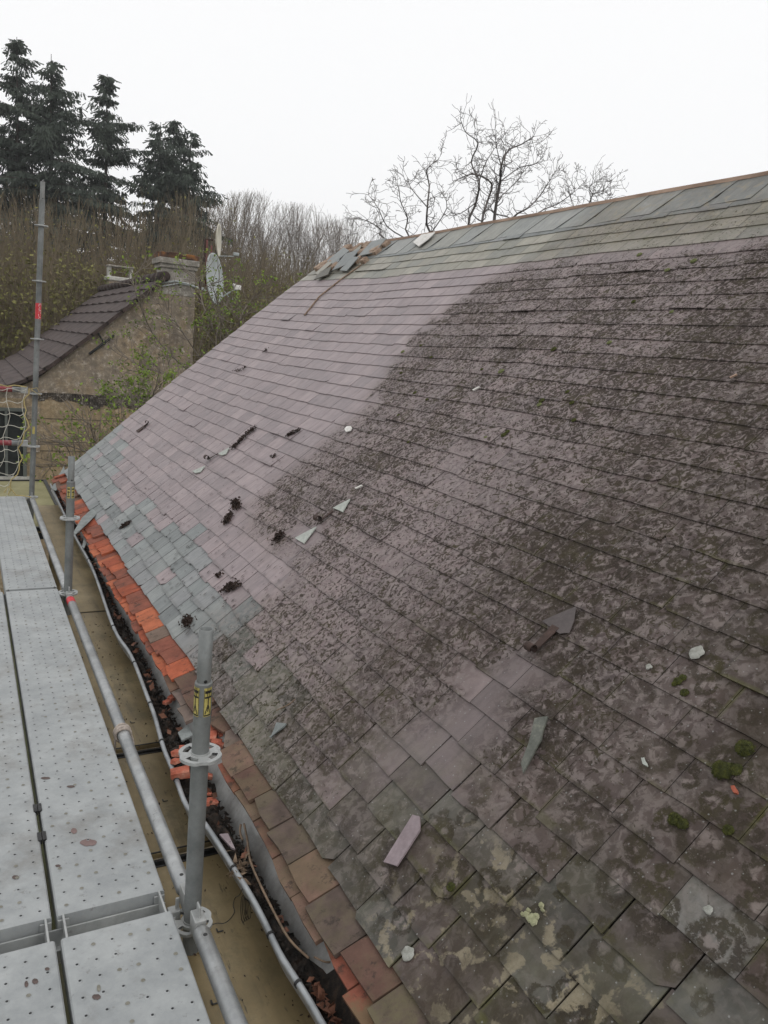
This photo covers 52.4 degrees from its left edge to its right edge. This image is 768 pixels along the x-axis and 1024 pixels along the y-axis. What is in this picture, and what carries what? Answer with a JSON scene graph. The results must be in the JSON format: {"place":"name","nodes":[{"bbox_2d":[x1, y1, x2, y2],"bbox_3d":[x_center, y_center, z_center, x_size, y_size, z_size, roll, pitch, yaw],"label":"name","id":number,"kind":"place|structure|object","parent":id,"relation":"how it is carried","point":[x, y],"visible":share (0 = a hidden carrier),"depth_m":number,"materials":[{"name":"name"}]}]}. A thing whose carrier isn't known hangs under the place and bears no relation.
{"place":"outdoors","nodes":[
{"label":"outdoors","id":0,"kind":"place"},
{"bbox_2d":[5,601,69,1023],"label":"ground","id":1,"kind":"structure","parent":0,"point":[54,928],"depth_m":9.16,"materials":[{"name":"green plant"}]},
{"bbox_2d":[0,125,57,254],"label":"fir tree","id":2,"kind":"object","parent":1,"relation":"on","point":[14,129],"visible":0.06,"depth_m":39.90,"materials":[{"name":"green plant"}]},
{"bbox_2d":[0,479,59,590],"bbox_3d":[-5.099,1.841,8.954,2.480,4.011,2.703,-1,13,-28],"label":"plywood panel","id":3,"kind":"object","parent":1,"relation":"on","point":[43,493],"visible":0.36,"depth_m":9.49,"materials":[{"name":"brown wood"}]},
{"bbox_2d":[21,181,47,709],"bbox_3d":[-3.330,-0.476,7.423,0.250,5.061,0.119,-1,13,-28],"label":"scaffold post","id":4,"kind":"object","parent":1,"relation":"on","point":[36,338],"visible":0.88,"depth_m":7.20,"materials":[{"name":"metal"}]},
{"bbox_2d":[0,440,27,446],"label":"guard rail","id":5,"kind":"object","parent":4,"relation":"attached to","point":[12,443],"visible":0.93,"depth_m":7.29,"materials":[{"name":"metal"}]},
{"bbox_2d":[0,386,27,392],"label":"guard rail","id":6,"kind":"object","parent":4,"relation":"attached to","point":[20,389],"visible":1,"depth_m":7.19,"materials":[{"name":"metal"}]},
{"bbox_2d":[0,384,40,497],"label":"safety net","id":7,"kind":"object","parent":4,"relation":"attached to","point":[23,433],"visible":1,"depth_m":7.22,"materials":[{"name":"fabric"}]},
{"bbox_2d":[0,496,56,598],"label":"deck plank","id":8,"kind":"object","parent":4,"relation":"attached to","point":[24,564],"visible":0.98,"depth_m":5.63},
{"bbox_2d":[30,493,63,589],"bbox_3d":[-2.676,0.172,6.174,0.053,0.096,2.963,-1,13,-28],"label":"scaffold tube","id":9,"kind":"object","parent":4,"relation":"attached to","point":[59,571],"visible":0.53,"depth_m":5.89,"materials":[{"name":"metal"}]},
{"bbox_2d":[38,505,105,611],"bbox_3d":[-2.616,0.292,6.409,0.230,0.020,3.280,-1,13,-28],"label":"plywood panel","id":10,"kind":"object","parent":4,"relation":"attached to","point":[87,598],"visible":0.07,"depth_m":5.93,"materials":[{"name":"wood"}]},
{"bbox_2d":[0,39,87,259],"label":"fir tree","id":11,"kind":"object","parent":1,"relation":"on","point":[13,86],"visible":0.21,"depth_m":39.28,"materials":[{"name":"green plant"}]},
{"bbox_2d":[0,57,130,328],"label":"fir tree","id":12,"kind":"object","parent":1,"relation":"on","point":[49,127],"visible":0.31,"depth_m":38.41,"materials":[{"name":"green plant"}]},
{"bbox_2d":[58,456,79,614],"bbox_3d":[-2.030,1.154,5.004,0.134,3.050,0.119,-1,13,-28],"label":"scaffold post","id":13,"kind":"object","parent":1,"relation":"on","point":[69,517],"visible":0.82,"depth_m":4.78,"materials":[{"name":"metal"}]},
{"bbox_2d":[3,587,63,605],"bbox_3d":[-2.531,0.531,4.675,1.134,0.090,0.072,-1,13,-28],"label":"transom","id":14,"kind":"object","parent":13,"relation":"attached to","point":[62,598],"visible":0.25,"depth_m":4.92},
{"bbox_2d":[67,611,161,757],"bbox_3d":[-1.475,0.863,4.153,0.370,0.058,1.861,-1,13,-28],"label":"plywood panel","id":15,"kind":"object","parent":13,"relation":"attached to","point":[132,702],"visible":0.27,"depth_m":4.00,"materials":[{"name":"wood"}]},
{"bbox_2d":[117,751,216,865],"bbox_3d":[-0.863,1.144,3.021,0.370,0.058,0.757,-1,13,-28],"label":"plywood panel","id":16,"kind":"object","parent":15,"relation":"attached to","point":[156,768],"visible":0.24,"depth_m":3.00,"materials":[{"name":"wood"}]},
{"bbox_2d":[76,624,309,1020],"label":"board litter","id":17,"kind":"object","parent":15,"relation":"on","point":[185,824],"visible":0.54,"depth_m":2.94,"materials":[{"name":"stone"}]},
{"bbox_2d":[66,587,185,911],"bbox_3d":[-1.265,0.820,3.570,0.050,0.096,2.964,-1,13,-28],"label":"scaffold tube","id":18,"kind":"object","parent":13,"relation":"attached to","point":[169,851],"visible":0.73,"depth_m":2.94,"materials":[{"name":"metal"}]},
{"bbox_2d":[113,723,134,752],"bbox_3d":[-1.073,1.006,3.236,0.093,0.239,0.126,-1,13,-28],"label":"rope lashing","id":19,"kind":"object","parent":18,"relation":"attached to","point":[119,727],"visible":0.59,"depth_m":3.23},
{"bbox_2d":[16,382,141,486],"bbox_3d":[-3.899,0.900,10.840,2.117,5.309,1.858,-1,13,-28],"label":"leafing shrub","id":20,"kind":"object","parent":1,"relation":"on","point":[78,435],"visible":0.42,"depth_m":10.34,"materials":[{"name":"green plant"}]},
{"bbox_2d":[24,74,170,275],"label":"fir tree","id":21,"kind":"object","parent":1,"relation":"on","point":[103,133],"visible":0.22,"depth_m":40.57,"materials":[{"name":"green plant"}]},
{"bbox_2d":[89,346,186,422],"bbox_3d":[-3.933,0.384,12.092,1.524,5.819,1.382,9,12,19],"label":"leafing shrub","id":22,"kind":"object","parent":1,"relation":"on","point":[138,392],"visible":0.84,"depth_m":11.57,"materials":[{"name":"green plant"}]},
{"bbox_2d":[0,260,284,359],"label":"thicket","id":23,"kind":"object","parent":1,"relation":"on","point":[140,275],"depth_m":35.64,"materials":[{"name":"green plant"}]},
{"bbox_2d":[116,121,217,350],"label":"fir tree","id":24,"kind":"object","parent":1,"relation":"on","point":[154,170],"visible":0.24,"depth_m":41.07,"materials":[{"name":"green plant"}]},
{"bbox_2d":[133,120,232,264],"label":"fir tree","id":25,"kind":"object","parent":1,"relation":"on","point":[174,130],"visible":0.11,"depth_m":42.53,"materials":[{"name":"green plant"}]},
{"bbox_2d":[123,129,249,309],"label":"fir tree","id":26,"kind":"object","parent":1,"relation":"on","point":[179,181],"visible":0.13,"depth_m":42.15,"materials":[{"name":"green plant"}]},
{"bbox_2d":[173,626,221,955],"bbox_3d":[-0.612,1.803,2.403,0.122,3.047,0.119,-1,13,-28],"label":"scaffold post","id":27,"kind":"object","parent":1,"relation":"on","point":[203,750],"visible":0.87,"depth_m":2.17,"materials":[{"name":"metal"}]},
{"bbox_2d":[0,897,180,963],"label":"transom","id":28,"kind":"object","parent":27,"relation":"attached to","point":[56,936],"visible":0.39,"depth_m":2.21,"materials":[{"name":"metal"}]},
{"bbox_2d":[0,592,51,942],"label":"deck plank","id":29,"kind":"object","parent":28,"relation":"on","point":[24,907],"visible":0.99,"depth_m":2.53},
{"bbox_2d":[0,930,66,1023],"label":"deck plank","id":30,"kind":"object","parent":28,"relation":"on","point":[41,1001],"visible":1,"depth_m":1.94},
{"bbox_2d":[5,586,164,937],"bbox_3d":[-1.488,0.836,3.547,0.302,0.067,3.103,-1,13,-28],"label":"deck plank","id":31,"kind":"object","parent":28,"relation":"on","point":[112,871],"visible":0.99,"depth_m":2.84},
{"bbox_2d":[80,839,96,845],"bbox_3d":[-0.948,1.060,2.501,0.052,0.001,0.037,8,12,14],"label":"mud smear","id":32,"kind":"object","parent":31,"relation":"on","point":[85,842],"visible":1,"depth_m":2.50},
{"bbox_2d":[61,901,210,1023],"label":"deck plank","id":33,"kind":"object","parent":28,"relation":"on","point":[139,971],"visible":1,"depth_m":2.00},
{"bbox_2d":[92,994,100,999],"bbox_3d":[-0.710,1.197,1.925,0.021,0.001,0.017,13,14,34],"label":"mud smear","id":34,"kind":"object","parent":33,"relation":"on","point":[96,996],"visible":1,"depth_m":1.93},
{"bbox_2d":[190,902,247,1023],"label":"scaffold tube","id":35,"kind":"object","parent":27,"relation":"attached to","point":[230,1007],"visible":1,"depth_m":2.04,"materials":[{"name":"metal"}]},
{"bbox_2d":[155,852,314,1023],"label":"plywood panel","id":36,"kind":"object","parent":27,"relation":"attached to","point":[263,986],"visible":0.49,"depth_m":2.28,"materials":[{"name":"wood"}]},
{"bbox_2d":[93,240,305,390],"bbox_3d":[-3.020,-0.629,13.197,3.562,7.518,1.916,-1,13,-28],"label":"leafing shrub","id":37,"kind":"object","parent":1,"relation":"on","point":[221,319],"visible":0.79,"depth_m":12.51,"materials":[{"name":"green plant"}]},
{"bbox_2d":[199,215,283,284],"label":"bare tree","id":38,"kind":"object","parent":1,"relation":"on","point":[238,234],"visible":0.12,"depth_m":47.06,"materials":[{"name":"plant"}]},
{"bbox_2d":[200,188,316,284],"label":"bare tree","id":39,"kind":"object","parent":1,"relation":"on","point":[249,201],"visible":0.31,"depth_m":49.71,"materials":[{"name":"plant"}]},
{"bbox_2d":[222,216,327,283],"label":"bare tree","id":40,"kind":"object","parent":1,"relation":"on","point":[273,244],"visible":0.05,"depth_m":54.90,"materials":[{"name":"plant"}]},
{"bbox_2d":[263,201,364,282],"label":"bare tree","id":41,"kind":"object","parent":1,"relation":"on","point":[309,243],"visible":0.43,"depth_m":52.74,"materials":[{"name":"plant"}]},
{"bbox_2d":[279,218,390,270],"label":"bare tree","id":42,"kind":"object","parent":1,"relation":"on","point":[371,233],"visible":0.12,"depth_m":59.22,"materials":[{"name":"plant"}]},
{"bbox_2d":[50,171,767,1023],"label":"slate roofed house","id":43,"kind":"structure","parent":1,"relation":"on","point":[442,565],"depth_m":2.91,"materials":[{"name":"stone"}]},
{"bbox_2d":[51,467,64,490],"bbox_3d":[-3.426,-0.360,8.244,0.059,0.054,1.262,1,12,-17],"label":"fallen slate","id":44,"kind":"object","parent":43,"relation":"on","point":[54,488],"visible":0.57,"depth_m":7.93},
{"bbox_2d":[82,537,86,548],"bbox_3d":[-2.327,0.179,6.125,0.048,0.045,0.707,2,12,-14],"label":"fallen slate","id":45,"kind":"object","parent":43,"relation":"on","point":[84,543],"visible":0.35,"depth_m":5.91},
{"bbox_2d":[74,509,96,534],"bbox_3d":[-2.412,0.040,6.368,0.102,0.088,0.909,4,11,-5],"label":"fallen slate","id":46,"kind":"object","parent":43,"relation":"on","point":[88,517],"visible":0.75,"depth_m":6.27,"materials":[{"name":"stone"}]},
{"bbox_2d":[119,520,131,528],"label":"clump","id":47,"kind":"object","parent":43,"relation":"on","point":[128,522],"visible":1,"depth_m":5.74,"materials":[{"name":"plant"}]},
{"bbox_2d":[136,420,148,431],"bbox_3d":[-2.399,-0.854,7.743,0.103,0.123,0.104,-1,13,-28],"label":"roof hook","id":48,"kind":"object","parent":43,"relation":"on","point":[140,429],"visible":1,"depth_m":7.72,"materials":[{"name":"metal"}]},
{"bbox_2d":[167,694,175,701],"bbox_3d":[-0.978,0.858,3.598,0.032,0.022,0.043,10,12,22],"label":"tile fragment","id":49,"kind":"object","parent":43,"relation":"on","point":[171,697],"visible":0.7,"depth_m":3.59,"materials":[{"name":"brick"}]},
{"bbox_2d":[170,758,180,764],"bbox_3d":[-0.810,0.968,3.028,0.036,0.025,0.029,11,13,29],"label":"tile fragment","id":50,"kind":"object","parent":43,"relation":"on","point":[174,761],"visible":0.96,"depth_m":3.02,"materials":[{"name":"brick"}]},
{"bbox_2d":[170,765,189,779],"bbox_3d":[-0.771,0.987,2.950,0.073,0.041,0.051,2,12,-16],"label":"tile fragment","id":51,"kind":"object","parent":43,"relation":"on","point":[181,772],"visible":0.9,"depth_m":2.93,"materials":[{"name":"tile"}]},
{"bbox_2d":[178,613,196,627],"bbox_3d":[-1.012,0.558,4.010,0.075,0.072,0.158,-1,13,-28],"label":"mulch heap","id":52,"kind":"object","parent":43,"relation":"on","point":[186,621],"visible":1,"depth_m":4.00,"materials":[{"name":"soil"}]},
{"bbox_2d":[192,466,204,473],"bbox_3d":[-1.406,-0.321,5.838,0.135,0.063,0.068,11,13,26],"label":"pale strip","id":53,"kind":"object","parent":43,"relation":"on","point":[199,470],"visible":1,"depth_m":5.83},
{"bbox_2d":[98,433,303,657],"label":"roof crumbs","id":54,"kind":"object","parent":43,"relation":"on","point":[222,553],"visible":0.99,"depth_m":4.49,"materials":[{"name":"stone"}]},
{"bbox_2d":[55,490,358,1023],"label":"gutter debris","id":55,"kind":"object","parent":43,"relation":"on","point":[328,991],"visible":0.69,"depth_m":2.54,"materials":[{"name":"soil"}]},
{"bbox_2d":[163,699,171,704],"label":"tile fragment","id":56,"kind":"object","parent":55,"relation":"on","point":[167,701],"visible":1,"depth_m":3.55,"materials":[{"name":"tile"}]},
{"bbox_2d":[171,749,179,756],"bbox_3d":[-0.822,0.954,3.089,0.044,0.030,0.031,9,12,18],"label":"tile fragment","id":57,"kind":"object","parent":55,"relation":"on","point":[175,753],"visible":0.73,"depth_m":3.08,"materials":[{"name":"brick"}]},
{"bbox_2d":[178,725,191,741],"bbox_3d":[-0.830,0.923,3.255,0.050,0.017,0.104,-1,13,-28],"label":"slate shard","id":58,"kind":"object","parent":55,"relation":"on","point":[184,733],"visible":0.86,"depth_m":3.24,"materials":[{"name":"stone"}]},
{"bbox_2d":[208,773,212,779],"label":"tile fragment","id":59,"kind":"object","parent":55,"relation":"on","point":[210,776],"visible":0.47,"depth_m":2.97,"materials":[{"name":"tile"}]},
{"bbox_2d":[206,797,218,805],"bbox_3d":[-0.630,1.054,2.828,0.057,0.037,0.042,-4,14,-37],"label":"tile fragment","id":60,"kind":"object","parent":55,"relation":"on","point":[215,801],"visible":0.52,"depth_m":2.82,"materials":[{"name":"brick"}]},
{"bbox_2d":[219,833,234,849],"bbox_3d":[-0.523,1.102,2.603,0.029,0.007,0.096,-1,13,-28],"label":"slate shard","id":61,"kind":"object","parent":55,"relation":"on","point":[225,837],"visible":1,"depth_m":2.61,"materials":[{"name":"stone"}]},
{"bbox_2d":[219,849,252,884],"bbox_3d":[-0.463,1.127,2.490,0.111,0.059,0.173,-1,13,-28],"label":"dry plant","id":62,"kind":"object","parent":55,"relation":"on","point":[241,866],"visible":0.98,"depth_m":2.48,"materials":[{"name":"plant"}]},
{"bbox_2d":[239,824,243,840],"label":"twig","id":63,"kind":"object","parent":55,"relation":"on","point":[240,834],"visible":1,"depth_m":2.63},
{"bbox_2d":[243,823,309,958],"bbox_3d":[-0.360,1.144,2.396,0.045,0.008,0.647,-1,13,-26],"label":"twig","id":64,"kind":"object","parent":55,"relation":"on","point":[275,914],"visible":1,"depth_m":2.32,"materials":[{"name":"wood"}]},
{"bbox_2d":[314,956,330,962],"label":"twig","id":65,"kind":"object","parent":55,"relation":"on","point":[319,959],"visible":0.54,"depth_m":2.11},
{"bbox_2d":[210,730,217,742],"bbox_3d":[-0.697,0.913,3.167,0.039,0.034,0.058,3,12,-9],"label":"tile fragment","id":66,"kind":"object","parent":43,"relation":"on","point":[213,734],"visible":0.64,"depth_m":3.16,"materials":[{"name":"brick"}]},
{"bbox_2d":[211,739,221,744],"bbox_3d":[-0.672,0.925,3.123,0.046,0.025,0.036,4,11,-5],"label":"tile fragment","id":67,"kind":"object","parent":43,"relation":"on","point":[214,741],"visible":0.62,"depth_m":3.12,"materials":[{"name":"tile"}]},
{"bbox_2d":[215,571,223,577],"bbox_3d":[-0.906,0.337,4.233,0.082,0.034,0.039,13,14,35],"label":"mulch heap","id":68,"kind":"object","parent":43,"relation":"on","point":[217,575],"visible":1,"depth_m":4.22,"materials":[{"name":"soil"}]},
{"bbox_2d":[216,741,223,748],"bbox_3d":[-0.651,0.929,3.111,0.032,0.022,0.024,7,12,12],"label":"tile fragment","id":69,"kind":"object","parent":43,"relation":"on","point":[220,744],"visible":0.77,"depth_m":3.10,"materials":[{"name":"brick"}]},
{"bbox_2d":[218,448,228,455],"bbox_3d":[-1.190,-0.454,5.848,0.071,0.061,0.124,-1,13,-28],"label":"pale strip","id":70,"kind":"object","parent":43,"relation":"on","point":[224,452],"visible":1,"depth_m":5.84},
{"bbox_2d":[221,509,233,524],"bbox_3d":[-0.959,0.029,4.801,0.097,0.082,0.150,-1,13,-28],"label":"clump","id":71,"kind":"object","parent":43,"relation":"on","point":[227,518],"visible":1,"depth_m":4.79,"materials":[{"name":"plant"}]},
{"bbox_2d":[218,578,241,594],"bbox_3d":[-0.796,0.388,4.034,0.101,0.089,0.133,-1,13,-28],"label":"mulch heap","id":72,"kind":"object","parent":43,"relation":"on","point":[230,586],"visible":1,"depth_m":4.03,"materials":[{"name":"soil"}]},
{"bbox_2d":[213,888,250,924],"bbox_3d":[-0.456,1.206,2.414,0.142,0.127,0.101,-22,29,-66],"label":"black cable","id":73,"kind":"object","parent":43,"relation":"hanging from","point":[245,911],"visible":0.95,"depth_m":2.40,"materials":[{"name":"rubber"}]},
{"bbox_2d":[229,496,241,509],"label":"clump","id":74,"kind":"object","parent":43,"relation":"on","point":[235,503],"visible":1,"depth_m":4.89,"materials":[{"name":"plant"}]},
{"bbox_2d":[229,425,256,449],"bbox_3d":[-1.061,-0.560,5.868,0.227,0.196,0.127,-4,15,-39],"label":"clump","id":75,"kind":"object","parent":43,"relation":"on","point":[240,439],"visible":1,"depth_m":5.87,"materials":[{"name":"plant"}]},
{"bbox_2d":[269,722,286,737],"bbox_3d":[-0.404,0.815,2.922,0.056,0.056,0.055,15,15,40],"label":"slate shard","id":76,"kind":"object","parent":43,"relation":"on","point":[278,727],"visible":1,"depth_m":2.92,"materials":[{"name":"stone"}]},
{"bbox_2d":[271,529,285,545],"bbox_3d":[-0.568,0.130,4.182,0.077,0.081,0.139,2,12,-12],"label":"clump","id":77,"kind":"object","parent":43,"relation":"on","point":[278,536],"visible":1,"depth_m":4.18,"materials":[{"name":"plant"}]},
{"bbox_2d":[285,427,300,436],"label":"clump","id":78,"kind":"object","parent":43,"relation":"on","point":[288,434],"visible":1,"depth_m":5.36,"materials":[{"name":"plant"}]},
{"bbox_2d":[295,527,316,543],"bbox_3d":[-0.395,0.112,4.019,0.089,0.081,0.122,-1,13,-28],"label":"pale triangle","id":79,"kind":"object","parent":43,"relation":"on","point":[304,537],"visible":1,"depth_m":4.01,"materials":[{"name":"stone"}]},
{"bbox_2d":[313,511,332,521],"bbox_3d":[-0.315,0.020,4.053,0.100,0.056,0.040,-1,13,-28],"label":"roof hook","id":80,"kind":"object","parent":43,"relation":"on","point":[319,519],"visible":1,"depth_m":4.04,"materials":[{"name":"metal"}]},
{"bbox_2d":[333,499,349,511],"bbox_3d":[-0.208,-0.037,4.042,0.070,0.064,0.118,-1,13,-28],"label":"pale triangle","id":81,"kind":"object","parent":43,"relation":"on","point":[341,507],"visible":1,"depth_m":4.04,"materials":[{"name":"stone"}]},
{"bbox_2d":[345,426,351,431],"bbox_3d":[-0.221,-0.515,4.841,0.038,0.040,0.102,2,12,-14],"label":"white chip","id":82,"kind":"object","parent":43,"relation":"on","point":[348,428],"visible":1,"depth_m":4.83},
{"bbox_2d":[384,815,420,866],"bbox_3d":[0.061,0.934,2.213,0.055,0.108,0.123,14,15,39],"label":"slate strip","id":83,"kind":"object","parent":43,"relation":"on","point":[406,838],"visible":1,"depth_m":2.21,"materials":[{"name":"stone"}]},
{"bbox_2d":[401,946,413,960],"bbox_3d":[0.060,1.107,1.956,0.029,0.026,0.040,-1,13,-28],"label":"lichen disc","id":84,"kind":"object","parent":43,"relation":"on","point":[407,952],"visible":1,"depth_m":1.95,"materials":[{"name":"plant"}]},
{"bbox_2d":[413,232,434,245],"bbox_3d":[0.347,-2.553,7.331,0.162,0.152,0.271,-1,13,-28],"label":"broken slate","id":85,"kind":"object","parent":43,"relation":"on","point":[421,239],"visible":1,"depth_m":7.31,"materials":[{"name":"stone"}]},
{"bbox_2d":[446,882,454,892],"bbox_3d":[0.175,0.977,2.035,0.024,0.021,0.030,-1,13,-28],"label":"moss cushion","id":86,"kind":"object","parent":43,"relation":"on","point":[450,886],"visible":1,"depth_m":2.03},
{"bbox_2d":[520,902,544,926],"bbox_3d":[0.359,0.953,1.858,0.049,0.045,0.049,-1,13,-28],"label":"lichen rosette","id":87,"kind":"object","parent":43,"relation":"on","point":[532,919],"visible":1,"depth_m":1.85,"materials":[{"name":"plant"}]},
{"bbox_2d":[521,716,547,773],"bbox_3d":[0.426,0.658,2.217,0.041,0.120,0.153,10,12,22],"label":"slate shard","id":88,"kind":"object","parent":43,"relation":"on","point":[537,731],"visible":1,"depth_m":2.22,"materials":[{"name":"stone"}]},
{"bbox_2d":[523,624,558,652],"bbox_3d":[0.508,0.408,2.513,0.117,0.075,0.035,-2,13,-31],"label":"roof hook","id":89,"kind":"object","parent":43,"relation":"on","point":[543,638],"visible":1,"depth_m":2.51,"materials":[{"name":"metal"}]},
{"bbox_2d":[542,606,575,633],"bbox_3d":[0.565,0.347,2.529,0.103,0.077,0.093,8,12,14],"label":"lifted slate","id":90,"kind":"object","parent":43,"relation":"on","point":[563,621],"visible":1,"depth_m":2.54,"materials":[{"name":"stone"}]},
{"bbox_2d":[641,757,647,766],"bbox_3d":[0.666,0.639,1.995,0.012,0.016,0.032,3,11,-8],"label":"fallen petal","id":91,"kind":"object","parent":43,"relation":"on","point":[644,762],"visible":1,"depth_m":1.99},
{"bbox_2d":[667,812,688,829],"bbox_3d":[0.693,0.728,1.837,0.032,0.029,0.059,-1,13,-28],"label":"moss cushion","id":92,"kind":"object","parent":43,"relation":"on","point":[676,819],"visible":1,"depth_m":1.83,"materials":[{"name":"plant"}]},
{"bbox_2d":[671,674,686,685],"bbox_3d":[0.806,0.459,2.131,0.038,0.036,0.032,-1,13,-28],"label":"moss cushion","id":93,"kind":"object","parent":43,"relation":"on","point":[679,679],"visible":1,"depth_m":2.13,"materials":[{"name":"plant"}]},
{"bbox_2d":[679,688,689,695],"bbox_3d":[0.806,0.484,2.092,0.023,0.021,0.028,-1,13,-28],"label":"moss cushion","id":94,"kind":"object","parent":43,"relation":"on","point":[684,692],"visible":1,"depth_m":2.09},
{"bbox_2d":[689,645,704,658],"bbox_3d":[0.867,0.389,2.164,0.035,0.034,0.041,5,11,0],"label":"lichen disc","id":95,"kind":"object","parent":43,"relation":"on","point":[696,652],"visible":1,"depth_m":2.16,"materials":[{"name":"plant"}]},
{"bbox_2d":[702,905,712,914],"bbox_3d":[0.687,0.843,1.655,0.016,0.014,0.022,-1,13,-28],"label":"lichen disc","id":96,"kind":"object","parent":43,"relation":"on","point":[708,909],"visible":1,"depth_m":1.65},
{"bbox_2d":[710,760,742,779],"bbox_3d":[0.818,0.618,1.867,0.052,0.049,0.072,-1,13,-28],"label":"moss cushion","id":97,"kind":"object","parent":43,"relation":"on","point":[723,769],"visible":1,"depth_m":1.86,"materials":[{"name":"plant"}]},
{"bbox_2d":[722,824,734,835],"bbox_3d":[0.776,0.717,1.759,0.023,0.022,0.029,-1,13,-28],"label":"moss cushion","id":98,"kind":"object","parent":43,"relation":"on","point":[727,829],"visible":1,"depth_m":1.76,"materials":[{"name":"plant"}]},
{"bbox_2d":[731,785,738,794],"bbox_3d":[0.816,0.646,1.815,0.014,0.016,0.025,3,12,-9],"label":"tile chip","id":99,"kind":"object","parent":43,"relation":"on","point":[734,790],"visible":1,"depth_m":1.81,"materials":[{"name":"tile"}]},
{"bbox_2d":[734,739,756,756],"bbox_3d":[0.871,0.569,1.883,0.043,0.039,0.054,-1,13,-28],"label":"moss cushion","id":100,"kind":"object","parent":43,"relation":"on","point":[744,747],"visible":1,"depth_m":1.88,"materials":[{"name":"plant"}]},
{"bbox_2d":[339,96,628,243],"bbox_3d":[2.322,-3.322,18.409,7.610,11.638,1.986,-1,13,-28],"label":"bare tree","id":101,"kind":"object","parent":1,"relation":"on","point":[496,197],"visible":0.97,"depth_m":17.33,"materials":[{"name":"plant"}]},
{"bbox_2d":[0,251,205,593],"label":"neighbouring house","id":102,"kind":"structure","parent":0,"point":[73,355],"depth_m":17.00,"materials":[{"name":"stone"}]},
{"bbox_2d":[0,407,29,478],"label":"window","id":103,"kind":"structure","parent":102,"relation":"in","point":[8,468],"depth_m":16.32,"materials":[{"name":"black glass"}]},
{"bbox_2d":[205,240,207,285],"bbox_3d":[-4.034,-5.653,17.710,0.037,1.000,0.037,4,11,-6],"label":"aerial mast","id":104,"kind":"object","parent":102,"relation":"on","point":[206,257],"visible":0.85,"depth_m":17.67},
{"bbox_2d":[198,253,240,303],"bbox_3d":[-3.540,-4.931,16.530,0.581,1.054,0.896,16,15,42],"label":"satellite dish","id":105,"kind":"object","parent":102,"relation":"attached to","point":[211,258],"visible":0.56,"depth_m":16.58,"materials":[{"name":"metal"}]},
{"bbox_2d":[203,223,238,261],"bbox_3d":[-3.748,-6.217,18.113,0.492,0.876,0.715,14,15,39],"label":"satellite dish","id":106,"kind":"object","parent":102,"relation":"attached to","point":[218,240],"visible":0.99,"depth_m":18.09,"materials":[{"name":"metal"}]},
{"bbox_2d":[0,182,324,376],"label":"brushwood","id":107,"kind":"object","parent":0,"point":[59,300],"visible":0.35,"depth_m":28.30,"materials":[{"name":"brown plant"}]},
{"bbox_2d":[0,0,767,281],"label":"sky","id":108,"kind":"structure","parent":0,"point":[305,102],"materials":[{"name":"white"}]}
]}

